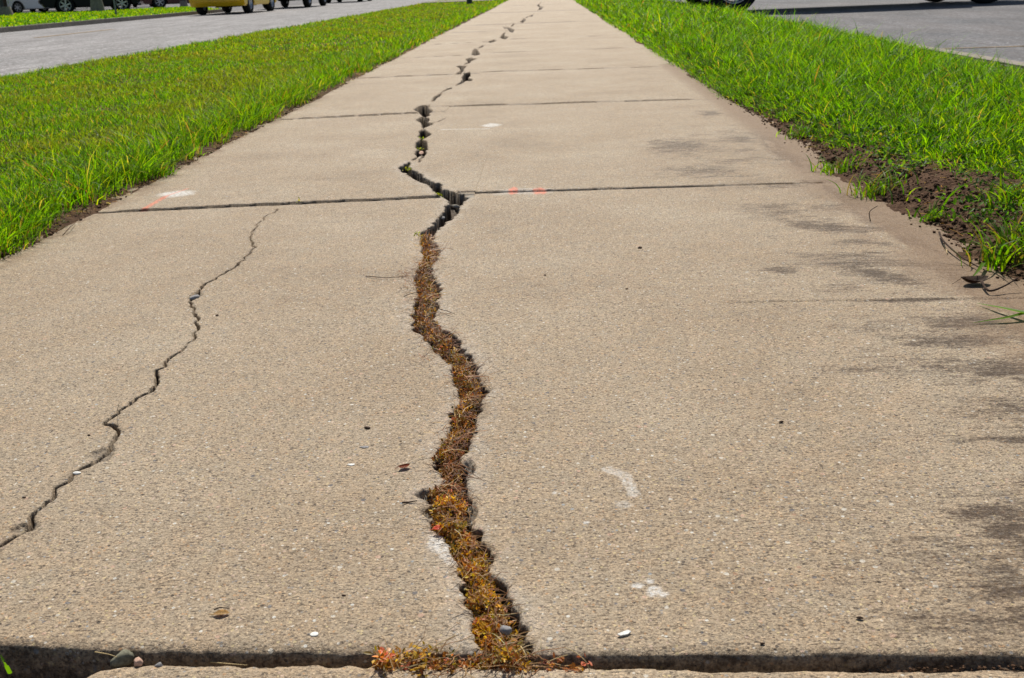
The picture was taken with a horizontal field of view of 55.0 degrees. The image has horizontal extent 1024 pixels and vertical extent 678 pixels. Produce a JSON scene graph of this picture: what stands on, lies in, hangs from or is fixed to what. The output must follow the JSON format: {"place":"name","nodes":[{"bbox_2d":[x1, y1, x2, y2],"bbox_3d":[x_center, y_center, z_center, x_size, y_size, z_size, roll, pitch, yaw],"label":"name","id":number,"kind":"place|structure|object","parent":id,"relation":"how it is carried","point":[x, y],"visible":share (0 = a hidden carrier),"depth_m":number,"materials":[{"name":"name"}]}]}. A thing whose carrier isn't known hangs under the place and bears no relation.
{"place":"outdoors","nodes":[
{"label":"outdoors","id":0,"kind":"place"},
{"bbox_2d":[0,6,220,26],"bbox_3d":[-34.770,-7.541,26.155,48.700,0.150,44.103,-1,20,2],"label":"lawn","id":1,"kind":"structure","parent":0,"point":[83,18],"depth_m":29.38,"materials":[{"name":"green plant"}]},
{"bbox_2d":[23,0,347,12],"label":"parking lot","id":2,"kind":"structure","parent":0,"point":[277,3],"depth_m":59.23,"materials":[{"name":"grey asphalt"}]},
{"bbox_2d":[0,0,13,14],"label":"street lamp","id":3,"kind":"object","parent":2,"relation":"on","point":[5,10],"visible":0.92,"depth_m":39.84,"materials":[{"name":"concrete"}]},
{"bbox_2d":[6,0,64,12],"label":"parked car","id":4,"kind":"object","parent":2,"relation":"on","point":[19,6],"visible":0.44,"depth_m":52.26,"materials":[{"name":"white paint"}]},
{"bbox_2d":[38,0,139,11],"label":"parked car","id":5,"kind":"object","parent":2,"relation":"on","point":[60,6],"visible":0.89,"depth_m":43.18,"materials":[{"name":"black paint"}]},
{"bbox_2d":[90,0,104,11],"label":"street lamp","id":6,"kind":"object","parent":2,"relation":"on","point":[96,5],"visible":0.7,"depth_m":41.07,"materials":[{"name":"concrete"}]},
{"bbox_2d":[140,0,188,7],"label":"parked car","id":7,"kind":"object","parent":2,"relation":"on","point":[157,3],"visible":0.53,"depth_m":51.03,"materials":[{"name":"red paint"}]},
{"bbox_2d":[180,0,187,6],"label":"street lamp","id":8,"kind":"object","parent":2,"relation":"on","point":[183,3],"visible":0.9,"depth_m":48.17,"materials":[{"name":"concrete"}]},
{"bbox_2d":[0,0,434,76],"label":"road","id":9,"kind":"structure","parent":0,"point":[23,51],"depth_m":17.28,"materials":[{"name":"grey asphalt"}]},
{"bbox_2d":[34,29,111,37],"bbox_3d":[-8.015,-5.639,18.121,0.140,0.001,3.200,-1,20,2],"label":"road marking","id":10,"kind":"object","parent":9,"relation":"on","point":[71,33],"visible":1,"depth_m":17.93,"materials":[{"name":"white paint"}]},
{"bbox_2d":[189,0,276,14],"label":"parked car","id":11,"kind":"object","parent":9,"relation":"on","point":[201,6],"visible":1,"depth_m":30.28,"materials":[{"name":"yellow paint"}]},
{"bbox_2d":[262,0,326,7],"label":"parked car","id":12,"kind":"object","parent":9,"relation":"on","point":[306,3],"visible":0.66,"depth_m":39.52,"materials":[{"name":"black paint"}]},
{"bbox_2d":[327,0,371,2],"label":"parked car","id":13,"kind":"object","parent":9,"relation":"on","point":[328,1],"visible":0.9,"depth_m":47.65,"materials":[{"name":"grey paint"}]},
{"bbox_2d":[0,0,507,258],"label":"grass","id":14,"kind":"structure","parent":0,"point":[163,131],"depth_m":4.69,"materials":[{"name":"green plant"}]},
{"bbox_2d":[0,61,388,258],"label":"soil crumbs","id":15,"kind":"object","parent":14,"relation":"on","point":[52,233],"visible":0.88,"depth_m":2.74,"materials":[{"name":"brown soil"}]},
{"bbox_2d":[0,47,1023,264],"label":"thatch","id":16,"kind":"object","parent":14,"relation":"on","point":[913,160],"visible":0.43,"depth_m":2.52,"materials":[{"name":"brown plant"}]},
{"bbox_2d":[423,0,492,2],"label":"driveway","id":17,"kind":"structure","parent":0,"point":[452,1],"depth_m":30.01,"materials":[{"name":"concrete"}]},
{"bbox_2d":[0,0,1023,677],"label":"pavement","id":18,"kind":"structure","parent":0,"point":[668,490],"depth_m":1.26,"materials":[{"name":"concrete"}]},
{"bbox_2d":[0,655,11,673],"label":"fallen grass","id":19,"kind":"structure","parent":18,"relation":"on","point":[7,668],"depth_m":0.80,"materials":[{"name":"green plant"}]},
{"bbox_2d":[110,649,134,667],"bbox_3d":[-0.318,0.259,0.799,0.019,0.012,0.016,-7,20,-14],"label":"pebble","id":20,"kind":"object","parent":18,"relation":"on","point":[123,657],"visible":1,"depth_m":0.80,"materials":[{"name":"grey stone"}]},
{"bbox_2d":[134,657,142,666],"bbox_3d":[-0.300,0.259,0.789,0.007,0.006,0.007,-1,20,2],"label":"pebble","id":21,"kind":"object","parent":18,"relation":"on","point":[138,661],"visible":1,"depth_m":0.79,"materials":[{"name":"pink stone"}]},
{"bbox_2d":[189,295,199,299],"bbox_3d":[-0.560,-0.075,1.735,0.017,0.005,0.020,-1,20,2],"label":"pebble","id":22,"kind":"object","parent":18,"relation":"on","point":[194,297],"visible":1,"depth_m":1.73,"materials":[{"name":"grey stone"}]},
{"bbox_2d":[210,609,229,614],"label":"dead leaf","id":23,"kind":"object","parent":18,"relation":"on","point":[222,611],"visible":1,"depth_m":0.84,"materials":[{"name":"beige plant"}]},
{"bbox_2d":[210,662,246,665],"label":"dry stem","id":24,"kind":"object","parent":18,"relation":"on","point":[227,663],"visible":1,"depth_m":0.80,"materials":[{"name":"plant"}]},
{"bbox_2d":[298,137,443,235],"bbox_3d":[-0.350,-0.460,2.775,0.372,0.022,1.451,-1,20,2],"label":"moss","id":25,"kind":"object","parent":18,"relation":"on","point":[407,169],"visible":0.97,"depth_m":2.51,"materials":[{"name":"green plant"}]},
{"bbox_2d":[395,463,409,468],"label":"dead leaf","id":26,"kind":"object","parent":18,"relation":"on","point":[404,465],"visible":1,"depth_m":1.09,"materials":[{"name":"brown plant"}]},
{"bbox_2d":[385,229,532,674],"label":"dry weeds","id":27,"kind":"object","parent":18,"relation":"on","point":[483,587],"visible":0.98,"depth_m":1.01,"materials":[{"name":"brown plant"}]},
{"bbox_2d":[431,525,440,529],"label":"dead leaf","id":28,"kind":"object","parent":27,"relation":"on","point":[436,527],"visible":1,"depth_m":0.96,"materials":[{"name":"plant"}]},
{"bbox_2d":[500,625,511,634],"bbox_3d":[-0.005,0.236,0.797,0.010,0.008,0.008,-1,20,2],"label":"pebble","id":29,"kind":"object","parent":27,"relation":"on","point":[505,630],"visible":1,"depth_m":0.79,"materials":[{"name":"grey stone"}]},
{"bbox_2d":[363,626,591,677],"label":"dry weeds","id":30,"kind":"object","parent":18,"relation":"on","point":[414,663],"visible":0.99,"depth_m":0.78,"materials":[{"name":"brown plant"}]},
{"bbox_2d":[424,635,454,659],"bbox_3d":[-0.058,0.247,0.781,0.029,0.017,0.005,-11,22,-23],"label":"dry stem","id":31,"kind":"object","parent":30,"relation":"on","point":[434,646],"visible":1,"depth_m":0.78,"materials":[{"name":"plant"}]},
{"bbox_2d":[617,630,630,636],"bbox_3d":[0.091,0.238,0.797,0.012,0.001,0.007,2,25,1],"label":"chip","id":32,"kind":"object","parent":18,"relation":"on","point":[626,632],"visible":1,"depth_m":0.80,"materials":[{"name":"stone"}]},
{"bbox_2d":[846,664,1022,672],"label":"soil crumbs","id":33,"kind":"object","parent":18,"relation":"on","point":[979,668],"visible":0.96,"depth_m":0.76,"materials":[{"name":"brown soil"}]},
{"bbox_2d":[938,231,978,266],"bbox_3d":[0.819,-0.167,1.819,0.018,0.008,0.248,0,20,7],"label":"dry stem","id":34,"kind":"object","parent":18,"relation":"on","point":[939,233],"visible":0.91,"depth_m":1.81,"materials":[{"name":"brown plant"}]},
{"bbox_2d":[954,275,988,282],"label":"dead leaf","id":35,"kind":"object","parent":18,"relation":"on","point":[973,279],"visible":0.98,"depth_m":1.65,"materials":[{"name":"brown plant"}]},
{"bbox_2d":[973,262,985,275],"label":"fallen grass","id":36,"kind":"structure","parent":18,"relation":"on","point":[981,265],"depth_m":1.69,"materials":[{"name":"green plant"}]},
{"bbox_2d":[980,277,1018,291],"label":"dry stem","id":37,"kind":"object","parent":18,"relation":"on","point":[984,286],"visible":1,"depth_m":1.59,"materials":[{"name":"brown plant"}]},
{"bbox_2d":[978,303,1023,312],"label":"fallen grass","id":38,"kind":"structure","parent":18,"relation":"on","point":[1021,311],"depth_m":1.49,"materials":[{"name":"green plant"}]},
{"bbox_2d":[586,7,1023,284],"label":"soil","id":39,"kind":"structure","parent":0,"point":[897,206],"depth_m":2.24,"materials":[{"name":"brown soil"}]},
{"bbox_2d":[575,0,1023,235],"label":"grass","id":40,"kind":"structure","parent":39,"relation":"on","point":[893,79],"depth_m":3.87,"materials":[{"name":"green plant"}]},
{"bbox_2d":[776,119,827,139],"bbox_3d":[0.937,-0.681,3.171,0.164,0.060,0.183,-1,20,2],"label":"grass tuft","id":41,"kind":"object","parent":39,"relation":"on","point":[800,133],"visible":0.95,"depth_m":3.16,"materials":[{"name":"green plant"}]},
{"bbox_2d":[803,149,874,175],"bbox_3d":[0.872,-0.474,2.596,0.203,0.068,0.232,16,27,41],"label":"grass tuft","id":42,"kind":"object","parent":39,"relation":"on","point":[841,168],"visible":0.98,"depth_m":2.58,"materials":[{"name":"green plant"}]},
{"bbox_2d":[822,163,919,203],"bbox_3d":[0.860,-0.363,2.280,0.218,0.074,0.288,-8,21,-16],"label":"grass tuft","id":43,"kind":"object","parent":39,"relation":"on","point":[880,189],"visible":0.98,"depth_m":2.31,"materials":[{"name":"green plant"}]},
{"bbox_2d":[905,200,958,222],"bbox_3d":[0.890,-0.270,2.065,0.128,0.044,0.104,-14,23,-30],"label":"grass tuft","id":44,"kind":"object","parent":39,"relation":"on","point":[934,214],"visible":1,"depth_m":2.06,"materials":[{"name":"green plant"}]},
{"bbox_2d":[909,180,977,215],"bbox_3d":[0.908,-0.297,2.076,0.164,0.078,0.053,5,21,19],"label":"grass tuft","id":45,"kind":"object","parent":39,"relation":"on","point":[945,202],"visible":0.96,"depth_m":2.06,"materials":[{"name":"green plant"}]},
{"bbox_2d":[914,206,1023,275],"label":"grass tuft","id":46,"kind":"object","parent":39,"relation":"on","point":[1004,249],"visible":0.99,"depth_m":1.73,"materials":[{"name":"green plant"}]},
{"bbox_2d":[975,165,1023,216],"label":"grass tuft","id":47,"kind":"object","parent":39,"relation":"on","point":[1009,198],"visible":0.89,"depth_m":1.98,"materials":[{"name":"green plant"}]},
{"bbox_2d":[982,204,1023,237],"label":"grass tuft","id":48,"kind":"object","parent":39,"relation":"on","point":[1013,226],"visible":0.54,"depth_m":1.81,"materials":[{"name":"green plant"}]},
{"bbox_2d":[672,0,1023,61],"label":"parking lot","id":49,"kind":"structure","parent":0,"point":[992,25],"depth_m":12.04,"materials":[{"name":"grey asphalt"}]},
{"bbox_2d":[687,0,996,10],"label":"parked truck","id":50,"kind":"object","parent":49,"relation":"on","point":[740,4],"visible":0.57,"depth_m":15.81,"materials":[{"name":"silver metal"}]},
{"bbox_2d":[942,46,1014,48],"bbox_3d":[4.755,-2.228,7.381,3.202,0.001,0.050,0,20,5],"label":"road marking","id":51,"kind":"object","parent":49,"relation":"on","point":[981,47],"depth_m":7.49,"materials":[{"name":"white paint"}]},
{"bbox_2d":[974,312,1023,322],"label":"fallen grass","id":52,"kind":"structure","parent":0,"point":[1014,315],"depth_m":1.46,"materials":[{"name":"green plant"}]},
{"label":"ground","id":53,"kind":"structure","parent":0,"visible":0},
{"bbox_2d":[0,9,222,32],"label":"kerb","id":54,"kind":"structure","parent":53,"relation":"on","point":[52,25],"depth_m":24.26,"materials":[{"name":"concrete"}]},
{"bbox_2d":[889,41,1023,68],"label":"kerb","id":55,"kind":"structure","parent":53,"relation":"on","point":[1006,62],"depth_m":5.54,"materials":[{"name":"concrete"}]}
]}

